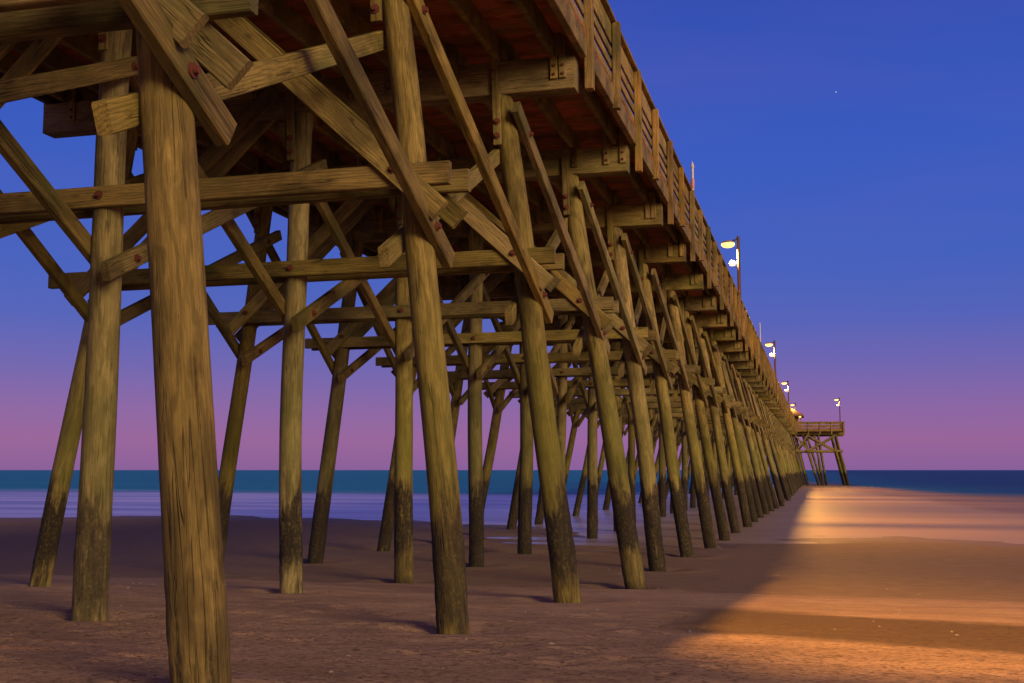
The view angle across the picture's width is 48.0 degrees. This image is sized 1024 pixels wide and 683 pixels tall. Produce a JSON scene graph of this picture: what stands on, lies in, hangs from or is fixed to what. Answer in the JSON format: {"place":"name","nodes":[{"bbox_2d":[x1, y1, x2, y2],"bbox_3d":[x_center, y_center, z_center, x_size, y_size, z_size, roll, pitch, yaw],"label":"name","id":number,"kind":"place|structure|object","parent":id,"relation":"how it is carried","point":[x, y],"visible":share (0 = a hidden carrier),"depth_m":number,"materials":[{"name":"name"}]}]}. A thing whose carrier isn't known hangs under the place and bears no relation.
{"place":"outdoors","nodes":[
{"label":"outdoors","id":0,"kind":"place"},
{"bbox_2d":[0,515,1023,682],"bbox_3d":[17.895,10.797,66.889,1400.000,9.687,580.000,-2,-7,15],"label":"beach","id":1,"kind":"structure","parent":0,"point":[325,622],"depth_m":12.58,"materials":[{"name":"beige sand"}]},
{"bbox_2d":[0,0,849,682],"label":"wooden pier","id":2,"kind":"structure","parent":1,"relation":"on","point":[506,162],"depth_m":15.99,"materials":[{"name":"brown wood"}]},
{"bbox_2d":[690,162,694,189],"bbox_3d":[4.731,-3.670,30.063,0.104,2.148,0.099,-2,-7,15],"label":"thin pole","id":3,"kind":"object","parent":2,"relation":"on","point":[692,177],"visible":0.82,"depth_m":30.11,"materials":[{"name":"metal"}]},
{"bbox_2d":[721,236,740,294],"bbox_3d":[9.236,-2.496,48.405,0.800,3.888,0.414,-2,-7,15],"label":"lamp post","id":4,"kind":"object","parent":2,"relation":"on","point":[727,243],"visible":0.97,"depth_m":48.40,"materials":[{"name":"metal"}]},
{"bbox_2d":[759,323,760,341],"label":"thin pole","id":5,"kind":"object","parent":2,"relation":"on","point":[760,332],"visible":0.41,"depth_m":65.30,"materials":[{"name":"metal"}]},
{"bbox_2d":[765,340,775,374],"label":"lamp post","id":6,"kind":"object","parent":2,"relation":"on","point":[769,344],"visible":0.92,"depth_m":89.14,"materials":[{"name":"metal"}]},
{"bbox_2d":[782,380,788,403],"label":"lamp post","id":7,"kind":"object","parent":2,"relation":"on","point":[784,383],"visible":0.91,"depth_m":129.54,"materials":[{"name":"metal"}]},
{"bbox_2d":[790,407,803,427],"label":"shelter","id":8,"kind":"object","parent":2,"relation":"on","point":[797,414],"visible":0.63,"depth_m":170.65,"materials":[{"name":"brown wood"}]},
{"bbox_2d":[834,397,840,428],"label":"lamp post","id":9,"kind":"object","parent":2,"relation":"on","point":[839,408],"visible":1,"depth_m":166.53,"materials":[{"name":"metal"}]},
{"bbox_2d":[9,561,1017,673],"bbox_3d":[-1.012,3.481,16.088,21.667,0.738,16.759,-2,-7,15],"label":"shell debris","id":10,"kind":"object","parent":1,"relation":"on","point":[582,613],"visible":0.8,"depth_m":13.36,"materials":[{"name":"white"}]},
{"bbox_2d":[0,470,1023,550],"bbox_3d":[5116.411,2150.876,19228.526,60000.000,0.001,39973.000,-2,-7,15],"label":"sea","id":11,"kind":"structure","parent":0,"point":[980,505],"depth_m":76.01,"materials":[{"name":"liquid"}]},
{"bbox_2d":[0,0,1023,469],"label":"sky","id":12,"kind":"structure","parent":0,"point":[865,158],"materials":[{"name":"blue"}]}
]}

